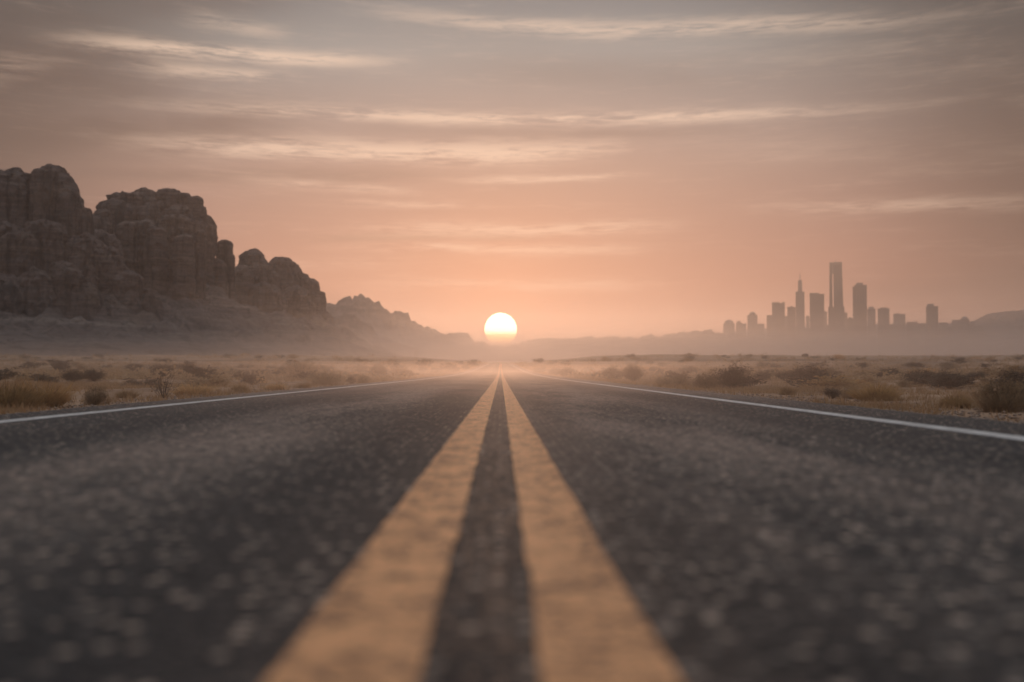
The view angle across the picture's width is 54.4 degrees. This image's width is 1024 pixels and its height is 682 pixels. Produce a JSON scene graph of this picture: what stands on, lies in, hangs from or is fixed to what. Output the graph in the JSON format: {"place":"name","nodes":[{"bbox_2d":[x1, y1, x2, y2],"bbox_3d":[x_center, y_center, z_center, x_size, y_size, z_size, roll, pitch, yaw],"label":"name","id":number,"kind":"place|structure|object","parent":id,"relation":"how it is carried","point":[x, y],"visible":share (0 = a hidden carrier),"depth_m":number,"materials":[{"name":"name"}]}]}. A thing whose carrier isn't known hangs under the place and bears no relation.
{"place":"outdoors","nodes":[
{"label":"outdoors","id":0,"kind":"place"},
{"bbox_2d":[0,163,403,356],"bbox_3d":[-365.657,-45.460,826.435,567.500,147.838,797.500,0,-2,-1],"label":"cliff","id":1,"kind":"structure","parent":0,"point":[142,271],"depth_m":623.76,"materials":[{"name":"stone"}]},
{"bbox_2d":[334,313,418,356],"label":"mountain spur","id":2,"kind":"structure","parent":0,"point":[357,327],"depth_m":1541.99,"materials":[{"name":"brown stone"}]},
{"bbox_2d":[326,294,495,361],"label":"mountain ridge","id":3,"kind":"structure","parent":0,"point":[400,327],"depth_m":2412.71,"materials":[{"name":"brown stone"}]},
{"bbox_2d":[0,362,1023,681],"bbox_3d":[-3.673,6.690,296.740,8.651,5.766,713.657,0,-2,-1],"label":"road","id":4,"kind":"structure","parent":0,"point":[220,540],"depth_m":2.41,"materials":[{"name":"grey asphalt"}]},
{"bbox_2d":[0,363,489,422],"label":"road edge line","id":5,"kind":"object","parent":4,"relation":"on","point":[22,419],"visible":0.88,"depth_m":10.76,"materials":[{"name":"white paint"}]},
{"bbox_2d":[264,365,499,681],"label":"road centre line","id":6,"kind":"object","parent":4,"relation":"on","point":[371,619],"visible":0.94,"depth_m":1.71,"materials":[{"name":"yellow paint"}]},
{"bbox_2d":[501,365,681,681],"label":"road centre line","id":7,"kind":"object","parent":4,"relation":"on","point":[592,625],"visible":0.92,"depth_m":1.70,"materials":[{"name":"yellow paint"}]},
{"bbox_2d":[507,362,1023,440],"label":"road edge line","id":8,"kind":"object","parent":4,"relation":"on","point":[1016,437],"visible":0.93,"depth_m":8.00,"materials":[{"name":"white paint"}]},
{"bbox_2d":[0,355,1023,422],"bbox_3d":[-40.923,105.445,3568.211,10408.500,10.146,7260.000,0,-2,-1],"label":"ground","id":9,"kind":"structure","parent":0,"point":[328,359],"depth_m":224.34,"materials":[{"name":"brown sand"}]},
{"bbox_2d":[0,366,25,379],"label":"desert shrub","id":10,"kind":"object","parent":9,"relation":"on","point":[4,375],"visible":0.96,"depth_m":40.28,"materials":[{"name":"brown plant"}]},
{"bbox_2d":[0,374,59,408],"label":"grass bush","id":11,"kind":"object","parent":9,"relation":"on","point":[16,396],"visible":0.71,"depth_m":11.32,"materials":[{"name":"brown plant"}]},
{"bbox_2d":[6,372,87,407],"bbox_3d":[-5.597,0.570,11.955,1.054,0.465,1.075,0,-2,0],"label":"grass bush","id":12,"kind":"object","parent":9,"relation":"on","point":[63,396],"visible":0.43,"depth_m":11.87,"materials":[{"name":"brown plant"}]},
{"bbox_2d":[33,374,62,382],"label":"desert shrub","id":13,"kind":"object","parent":9,"relation":"on","point":[41,377],"visible":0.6,"depth_m":36.49,"materials":[{"name":"brown plant"}]},
{"bbox_2d":[59,368,89,381],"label":"shrub","id":14,"kind":"object","parent":9,"relation":"on","point":[72,375],"visible":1,"depth_m":39.28,"materials":[{"name":"brown plant"}]},
{"bbox_2d":[82,367,107,380],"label":"shrub","id":15,"kind":"object","parent":9,"relation":"on","point":[94,375],"visible":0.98,"depth_m":39.66,"materials":[{"name":"brown plant"}]},
{"bbox_2d":[78,382,118,404],"bbox_3d":[-5.404,0.676,12.946,0.614,0.328,0.554,0,-2,-6],"label":"brush","id":16,"kind":"object","parent":9,"relation":"on","point":[96,398],"visible":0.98,"depth_m":12.88,"materials":[{"name":"brown plant"}]},
{"bbox_2d":[111,390,142,397],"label":"grass bush","id":17,"kind":"object","parent":9,"relation":"on","point":[122,394],"visible":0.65,"depth_m":18.16,"materials":[{"name":"brown plant"}]},
{"bbox_2d":[122,362,144,368],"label":"shrub","id":18,"kind":"object","parent":9,"relation":"on","point":[136,366],"visible":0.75,"depth_m":130.97,"materials":[{"name":"brown plant"}]},
{"bbox_2d":[119,376,167,387],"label":"desert shrub","id":19,"kind":"object","parent":9,"relation":"on","point":[132,381],"visible":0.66,"depth_m":28.43,"materials":[{"name":"brown plant"}]},
{"bbox_2d":[144,374,176,397],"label":"dry shrub","id":20,"kind":"object","parent":9,"relation":"on","point":[160,386],"visible":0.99,"depth_m":16.70,"materials":[{"name":"brown plant"}]},
{"bbox_2d":[144,363,178,370],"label":"shrub","id":21,"kind":"object","parent":9,"relation":"on","point":[162,367],"visible":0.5,"depth_m":83.48,"materials":[{"name":"brown plant"}]},
{"bbox_2d":[178,362,198,373],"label":"shrub","id":22,"kind":"object","parent":9,"relation":"on","point":[186,367],"visible":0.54,"depth_m":62.55,"materials":[{"name":"brown plant"}]},
{"bbox_2d":[168,380,222,395],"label":"grass bush","id":23,"kind":"object","parent":9,"relation":"on","point":[195,389],"visible":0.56,"depth_m":19.06,"materials":[{"name":"brown plant"}]},
{"bbox_2d":[163,372,228,386],"bbox_3d":[-8.780,1.094,27.745,1.860,0.517,2.163,0,-2,-10],"label":"desert shrub","id":24,"kind":"object","parent":9,"relation":"on","point":[209,378],"visible":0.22,"depth_m":27.65,"materials":[{"name":"plant"}]},
{"bbox_2d":[184,365,223,378],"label":"desert shrub","id":25,"kind":"object","parent":9,"relation":"on","point":[199,372],"visible":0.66,"depth_m":42.85,"materials":[{"name":"brown plant"}]},
{"bbox_2d":[181,369,243,386],"bbox_3d":[-7.986,1.012,26.472,1.822,0.546,2.120,-1,-2,36],"label":"desert shrub","id":26,"kind":"object","parent":9,"relation":"on","point":[221,380],"visible":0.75,"depth_m":26.21,"materials":[{"name":"brown plant"}]},
{"bbox_2d":[226,382,255,391],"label":"grass bush","id":27,"kind":"object","parent":9,"relation":"on","point":[243,387],"visible":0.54,"depth_m":21.06,"materials":[{"name":"brown plant"}]},
{"bbox_2d":[231,370,254,378],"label":"desert shrub","id":28,"kind":"object","parent":9,"relation":"on","point":[236,375],"visible":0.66,"depth_m":42.95,"materials":[{"name":"brown plant"}]},
{"bbox_2d":[234,373,264,384],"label":"desert shrub","id":29,"kind":"object","parent":9,"relation":"on","point":[250,379],"visible":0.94,"depth_m":32.48,"materials":[{"name":"brown plant"}]},
{"bbox_2d":[260,383,288,389],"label":"grass bush","id":30,"kind":"object","parent":9,"relation":"on","point":[276,387],"visible":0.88,"depth_m":23.64,"materials":[{"name":"brown plant"}]},
{"bbox_2d":[278,356,328,378],"bbox_3d":[-9.918,1.320,48.187,3.327,1.137,3.117,-1,-2,25],"label":"brush","id":31,"kind":"object","parent":9,"relation":"on","point":[300,367],"visible":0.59,"depth_m":47.84,"materials":[{"name":"brown plant"}]},
{"bbox_2d":[292,369,318,379],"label":"desert shrub","id":32,"kind":"object","parent":9,"relation":"on","point":[307,373],"visible":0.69,"depth_m":40.19,"materials":[{"name":"brown plant"}]},
{"bbox_2d":[286,366,350,384],"bbox_3d":[-6.097,1.129,32.207,2.118,0.618,2.272,1,-2,-40],"label":"brush","id":33,"kind":"object","parent":9,"relation":"on","point":[318,379],"visible":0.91,"depth_m":32.07,"materials":[{"name":"brown plant"}]},
{"bbox_2d":[356,374,373,383],"bbox_3d":[-5.358,1.349,35.932,1.054,0.397,0.974,2,-2,-44],"label":"brush","id":34,"kind":"object","parent":9,"relation":"on","point":[363,379],"visible":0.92,"depth_m":35.88,"materials":[{"name":"brown plant"}]},
{"bbox_2d":[364,362,391,376],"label":"shrub","id":35,"kind":"object","parent":9,"relation":"on","point":[379,370],"visible":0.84,"depth_m":60.25,"materials":[{"name":"brown plant"}]},
{"bbox_2d":[386,365,417,376],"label":"brush","id":36,"kind":"object","parent":9,"relation":"on","point":[394,372],"visible":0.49,"depth_m":70.18,"materials":[{"name":"brown plant"}]},
{"bbox_2d":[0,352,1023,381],"bbox_3d":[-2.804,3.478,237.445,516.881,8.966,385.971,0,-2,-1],"label":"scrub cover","id":37,"kind":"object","parent":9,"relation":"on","point":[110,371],"visible":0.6,"depth_m":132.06,"materials":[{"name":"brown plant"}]},
{"bbox_2d":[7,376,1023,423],"bbox_3d":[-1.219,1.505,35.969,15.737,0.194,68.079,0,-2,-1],"label":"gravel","id":38,"kind":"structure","parent":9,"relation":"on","point":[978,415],"depth_m":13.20,"materials":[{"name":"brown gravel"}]},
{"bbox_2d":[558,366,576,376],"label":"shrub","id":39,"kind":"object","parent":9,"relation":"on","point":[565,371],"visible":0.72,"depth_m":71.22,"materials":[{"name":"brown plant"}]},
{"bbox_2d":[598,363,620,376],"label":"shrub","id":40,"kind":"object","parent":9,"relation":"on","point":[611,368],"visible":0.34,"depth_m":53.24,"materials":[{"name":"brown plant"}]},
{"bbox_2d":[599,369,622,379],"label":"desert shrub","id":41,"kind":"object","parent":9,"relation":"on","point":[610,374],"visible":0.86,"depth_m":47.80,"materials":[{"name":"brown plant"}]},
{"bbox_2d":[617,362,645,381],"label":"shrub","id":42,"kind":"object","parent":9,"relation":"on","point":[632,372],"visible":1,"depth_m":42.80,"materials":[{"name":"brown plant"}]},
{"bbox_2d":[653,375,679,385],"bbox_3d":[4.532,1.185,29.755,1.173,0.351,1.076,0,-2,3],"label":"brush","id":43,"kind":"object","parent":9,"relation":"on","point":[664,381],"visible":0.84,"depth_m":29.72,"materials":[{"name":"brown plant"}]},
{"bbox_2d":[662,370,690,380],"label":"desert shrub","id":44,"kind":"object","parent":9,"relation":"on","point":[675,373],"visible":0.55,"depth_m":40.86,"materials":[{"name":"brown plant"}]},
{"bbox_2d":[667,373,696,385],"bbox_3d":[5.119,1.149,30.194,1.359,0.472,1.268,1,-2,-25],"label":"brush","id":45,"kind":"object","parent":9,"relation":"on","point":[682,380],"visible":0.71,"depth_m":30.08,"materials":[{"name":"brown plant"}]},
{"bbox_2d":[686,372,727,389],"bbox_3d":[4.977,1.000,25.367,1.221,0.500,1.332,-1,-2,39],"label":"brush","id":46,"kind":"object","parent":9,"relation":"on","point":[705,381],"visible":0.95,"depth_m":25.30,"materials":[{"name":"brown plant"}]},
{"bbox_2d":[723,320,734,334],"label":"domed block","id":47,"kind":"structure","parent":9,"relation":"on","point":[728,326],"depth_m":3296.87,"materials":[{"name":"concrete"}]},
{"bbox_2d":[707,360,763,387],"bbox_3d":[5.757,0.883,26.282,1.445,0.828,1.406,0,-2,-1],"label":"shrub","id":48,"kind":"object","parent":9,"relation":"on","point":[732,377],"visible":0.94,"depth_m":26.05,"materials":[{"name":"brown plant"}]},
{"bbox_2d":[736,321,741,335],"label":"office tower","id":49,"kind":"structure","parent":9,"relation":"on","point":[738,328],"depth_m":3303.47,"materials":[{"name":"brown stone"}]},
{"bbox_2d":[724,374,769,386],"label":"desert shrub","id":50,"kind":"object","parent":9,"relation":"on","point":[747,384],"visible":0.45,"depth_m":28.77,"materials":[{"name":"brown plant"}]},
{"bbox_2d":[747,312,757,339],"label":"capped tower","id":51,"kind":"structure","parent":9,"relation":"on","point":[752,325],"depth_m":3299.24,"materials":[{"name":"concrete"}]},
{"bbox_2d":[757,324,763,340],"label":"block","id":52,"kind":"structure","parent":9,"relation":"on","point":[760,332],"depth_m":3251.17,"materials":[{"name":"concrete"}]},
{"bbox_2d":[752,368,775,380],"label":"shrub","id":53,"kind":"object","parent":9,"relation":"on","point":[764,377],"visible":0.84,"depth_m":46.73,"materials":[{"name":"brown plant"}]},
{"bbox_2d":[767,315,771,342],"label":"office tower","id":54,"kind":"structure","parent":9,"relation":"on","point":[769,328],"depth_m":3364.89,"materials":[{"name":"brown stone"}]},
{"bbox_2d":[772,302,784,346],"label":"notched tower","id":55,"kind":"structure","parent":9,"relation":"on","point":[778,323],"depth_m":3296.52,"materials":[{"name":"grey glass"}]},
{"bbox_2d":[772,369,796,380],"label":"shrub","id":56,"kind":"object","parent":9,"relation":"on","point":[781,375],"visible":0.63,"depth_m":50.42,"materials":[{"name":"brown plant"}]},
{"bbox_2d":[785,316,787,350],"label":"office tower","id":57,"kind":"structure","parent":9,"relation":"on","point":[786,337],"depth_m":3468.63,"materials":[{"name":"concrete"}]},
{"bbox_2d":[777,385,799,394],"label":"grass bush","id":58,"kind":"object","parent":9,"relation":"on","point":[782,390],"visible":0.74,"depth_m":19.67,"materials":[{"name":"brown plant"}]},
{"bbox_2d":[787,306,795,354],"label":"office tower","id":59,"kind":"structure","parent":9,"relation":"on","point":[791,328],"depth_m":3222.43,"materials":[{"name":"grey stone"}]},
{"bbox_2d":[795,279,804,355],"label":"spired tower","id":60,"kind":"structure","parent":9,"relation":"on","point":[800,313],"depth_m":3302.67,"materials":[{"name":"concrete"}]},
{"bbox_2d":[803,328,809,355],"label":"block","id":61,"kind":"structure","parent":9,"relation":"on","point":[806,335],"depth_m":3290.71,"materials":[{"name":"concrete"}]},
{"bbox_2d":[783,361,834,379],"bbox_3d":[11.661,1.207,38.886,2.298,0.944,2.350,0,-2,9],"label":"shrub","id":62,"kind":"object","parent":9,"relation":"on","point":[792,373],"visible":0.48,"depth_m":38.66,"materials":[{"name":"brown plant"}]},
{"bbox_2d":[784,369,833,387],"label":"desert shrub","id":63,"kind":"object","parent":9,"relation":"on","point":[804,377],"visible":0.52,"depth_m":28.95,"materials":[{"name":"brown plant"}]},
{"bbox_2d":[809,293,824,355],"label":"slab tower","id":64,"kind":"structure","parent":9,"relation":"on","point":[817,340],"depth_m":3176.16,"materials":[{"name":"grey glass"}]},
{"bbox_2d":[824,311,826,354],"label":"office tower","id":65,"kind":"structure","parent":9,"relation":"on","point":[825,321],"depth_m":3531.70,"materials":[{"name":"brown stone"}]},
{"bbox_2d":[816,385,844,398],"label":"shrub","id":66,"kind":"object","parent":9,"relation":"on","point":[831,393],"visible":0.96,"depth_m":16.22,"materials":[{"name":"brown plant"}]},
{"bbox_2d":[793,374,870,388],"bbox_3d":[8.499,1.072,26.413,2.180,0.382,1.747,-1,-2,18],"label":"desert shrub","id":67,"kind":"object","parent":9,"relation":"on","point":[837,380],"visible":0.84,"depth_m":26.34,"materials":[{"name":"brown plant"}]},
{"bbox_2d":[828,260,844,354],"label":"skyscraper","id":68,"kind":"structure","parent":9,"relation":"on","point":[836,329],"depth_m":3241.94,"materials":[{"name":"grey glass"}]},
{"bbox_2d":[845,326,852,354],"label":"block","id":69,"kind":"structure","parent":9,"relation":"on","point":[848,340],"depth_m":3263.07,"materials":[{"name":"concrete"}]},
{"bbox_2d":[837,384,862,398],"bbox_3d":[6.024,0.881,17.660,0.847,0.306,0.800,1,-2,-24],"label":"brush","id":70,"kind":"object","parent":9,"relation":"on","point":[848,395],"visible":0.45,"depth_m":17.61,"materials":[{"name":"brown plant"}]},
{"bbox_2d":[852,283,867,355],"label":"shouldered tower","id":71,"kind":"structure","parent":9,"relation":"on","point":[860,341],"depth_m":3268.87,"materials":[{"name":"grey stone"}]},
{"bbox_2d":[867,306,875,355],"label":"domed block","id":72,"kind":"structure","parent":9,"relation":"on","point":[871,324],"depth_m":3395.95,"materials":[{"name":"concrete"}]},
{"bbox_2d":[840,381,912,401],"bbox_3d":[5.312,0.703,14.435,1.356,0.349,1.058,0,-2,-11],"label":"grass bush","id":73,"kind":"object","parent":9,"relation":"on","point":[876,393],"visible":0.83,"depth_m":14.35,"materials":[{"name":"brown plant"}]},
{"bbox_2d":[877,308,889,355],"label":"capped tower","id":74,"kind":"structure","parent":9,"relation":"on","point":[883,332],"depth_m":3151.60,"materials":[{"name":"grey glass"}]},
{"bbox_2d":[878,367,899,374],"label":"desert shrub","id":75,"kind":"object","parent":9,"relation":"on","point":[892,371],"visible":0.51,"depth_m":68.70,"materials":[{"name":"brown plant"}]},
{"bbox_2d":[890,325,896,355],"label":"block","id":76,"kind":"structure","parent":9,"relation":"on","point":[893,346],"depth_m":3295.47,"materials":[{"name":"concrete"}]},
{"bbox_2d":[893,313,905,354],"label":"office tower","id":77,"kind":"structure","parent":9,"relation":"on","point":[898,318],"depth_m":3501.04,"materials":[{"name":"concrete"}]},
{"bbox_2d":[896,325,904,355],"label":"block","id":78,"kind":"structure","parent":9,"relation":"on","point":[900,338],"depth_m":3391.03,"materials":[{"name":"grey stone"}]},
{"bbox_2d":[891,377,922,387],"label":"desert shrub","id":79,"kind":"object","parent":9,"relation":"on","point":[905,384],"visible":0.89,"depth_m":31.19,"materials":[{"name":"plant"}]},
{"bbox_2d":[906,324,915,354],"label":"block","id":80,"kind":"structure","parent":9,"relation":"on","point":[910,341],"depth_m":3509.57,"materials":[{"name":"grey glass"}]},
{"bbox_2d":[906,322,917,354],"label":"office tower","id":81,"kind":"structure","parent":9,"relation":"on","point":[915,334],"depth_m":3539.41,"materials":[{"name":"concrete"}]},
{"bbox_2d":[904,361,923,367],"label":"shrub","id":82,"kind":"object","parent":9,"relation":"on","point":[912,363],"visible":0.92,"depth_m":140.69,"materials":[{"name":"brown plant"}]},
{"bbox_2d":[893,365,936,384],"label":"shrub","id":83,"kind":"object","parent":9,"relation":"on","point":[912,376],"visible":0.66,"depth_m":32.92,"materials":[{"name":"brown plant"}]},
{"bbox_2d":[917,324,925,354],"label":"office tower","id":84,"kind":"structure","parent":9,"relation":"on","point":[920,326],"depth_m":3431.11,"materials":[{"name":"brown stone"}]},
{"bbox_2d":[919,328,926,355],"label":"block","id":85,"kind":"structure","parent":9,"relation":"on","point":[922,341],"depth_m":3310.32,"materials":[{"name":"concrete"}]},
{"bbox_2d":[926,304,938,355],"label":"lone tower","id":86,"kind":"structure","parent":9,"relation":"on","point":[932,327],"depth_m":3303.71,"materials":[{"name":"grey stone"}]},
{"bbox_2d":[938,328,945,355],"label":"block","id":87,"kind":"structure","parent":9,"relation":"on","point":[941,336],"depth_m":3370.47,"materials":[{"name":"grey stone"}]},
{"bbox_2d":[939,322,946,355],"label":"office tower","id":88,"kind":"structure","parent":9,"relation":"on","point":[943,325],"depth_m":3565.73,"materials":[{"name":"concrete"}]},
{"bbox_2d":[916,375,971,387],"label":"desert shrub","id":89,"kind":"object","parent":9,"relation":"on","point":[925,380],"visible":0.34,"depth_m":28.12,"materials":[{"name":"brown plant"}]},
{"bbox_2d":[947,327,951,355],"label":"block","id":90,"kind":"structure","parent":9,"relation":"on","point":[949,340],"depth_m":3483.06,"materials":[{"name":"grey glass"}]},
{"bbox_2d":[926,368,974,388],"bbox_3d":[11.021,0.927,25.139,1.151,0.545,1.304,0,-2,1],"label":"shrub","id":91,"kind":"object","parent":9,"relation":"on","point":[953,378],"visible":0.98,"depth_m":24.98,"materials":[{"name":"brown plant"}]},
{"bbox_2d":[939,361,962,368],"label":"desert shrub","id":92,"kind":"object","parent":9,"relation":"on","point":[947,366],"visible":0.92,"depth_m":128.25,"materials":[{"name":"plant"}]},
{"bbox_2d":[929,389,977,408],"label":"grass bush","id":93,"kind":"object","parent":9,"relation":"on","point":[957,401],"visible":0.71,"depth_m":11.67,"materials":[{"name":"brown plant"}]},
{"bbox_2d":[929,373,979,386],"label":"desert shrub","id":94,"kind":"object","parent":9,"relation":"on","point":[969,380],"visible":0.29,"depth_m":26.08,"materials":[{"name":"brown plant"}]},
{"bbox_2d":[952,320,960,355],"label":"office tower","id":95,"kind":"structure","parent":9,"relation":"on","point":[955,337],"depth_m":3459.66,"materials":[{"name":"concrete"}]},
{"bbox_2d":[960,316,969,355],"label":"domed block","id":96,"kind":"structure","parent":9,"relation":"on","point":[964,319],"depth_m":3459.86,"materials":[{"name":"grey stone"}]},
{"bbox_2d":[962,323,967,355],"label":"block","id":97,"kind":"structure","parent":9,"relation":"on","point":[964,340],"depth_m":3311.64,"materials":[{"name":"concrete"}]},
{"bbox_2d":[970,321,974,355],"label":"office tower","id":98,"kind":"structure","parent":9,"relation":"on","point":[972,339],"depth_m":3464.43,"materials":[{"name":"grey glass"}]},
{"bbox_2d":[961,371,993,377],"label":"shrub","id":99,"kind":"object","parent":9,"relation":"on","point":[983,374],"visible":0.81,"depth_m":51.29,"materials":[{"name":"brown plant"}]},
{"bbox_2d":[974,326,983,354],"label":"block","id":100,"kind":"structure","parent":9,"relation":"on","point":[978,330],"depth_m":3431.32,"materials":[{"name":"grey stone"}]},
{"bbox_2d":[949,374,1023,412],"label":"brush","id":101,"kind":"object","parent":9,"relation":"on","point":[1001,400],"visible":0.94,"depth_m":10.42,"materials":[{"name":"brown plant"}]},
{"bbox_2d":[988,365,1018,375],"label":"desert shrub","id":102,"kind":"object","parent":9,"relation":"on","point":[1000,371],"visible":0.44,"depth_m":58.46,"materials":[{"name":"plant"}]},
{"bbox_2d":[989,367,1023,385],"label":"shrub","id":103,"kind":"object","parent":9,"relation":"on","point":[1015,376],"visible":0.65,"depth_m":23.89,"materials":[{"name":"brown plant"}]},
{"bbox_2d":[0,0,1023,345],"label":"sky","id":104,"kind":"structure","parent":0,"point":[495,172],"materials":[{"name":"orange"}]},
{"bbox_2d":[491,330,788,361],"bbox_3d":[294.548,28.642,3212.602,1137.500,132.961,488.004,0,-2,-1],"label":"distant hills","id":105,"kind":"structure","parent":0,"point":[706,342],"depth_m":3134.45,"materials":[{"name":"brown stone"}]},
{"bbox_2d":[718,322,951,355],"bbox_3d":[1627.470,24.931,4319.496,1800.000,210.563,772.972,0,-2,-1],"label":"distant hills","id":106,"kind":"structure","parent":0,"point":[765,332],"depth_m":4245.69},
{"bbox_2d":[969,310,1023,354],"bbox_3d":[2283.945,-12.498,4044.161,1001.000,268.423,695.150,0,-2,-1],"label":"mountain","id":107,"kind":"structure","parent":0,"point":[1003,333],"depth_m":3907.55,"materials":[{"name":"stone"}]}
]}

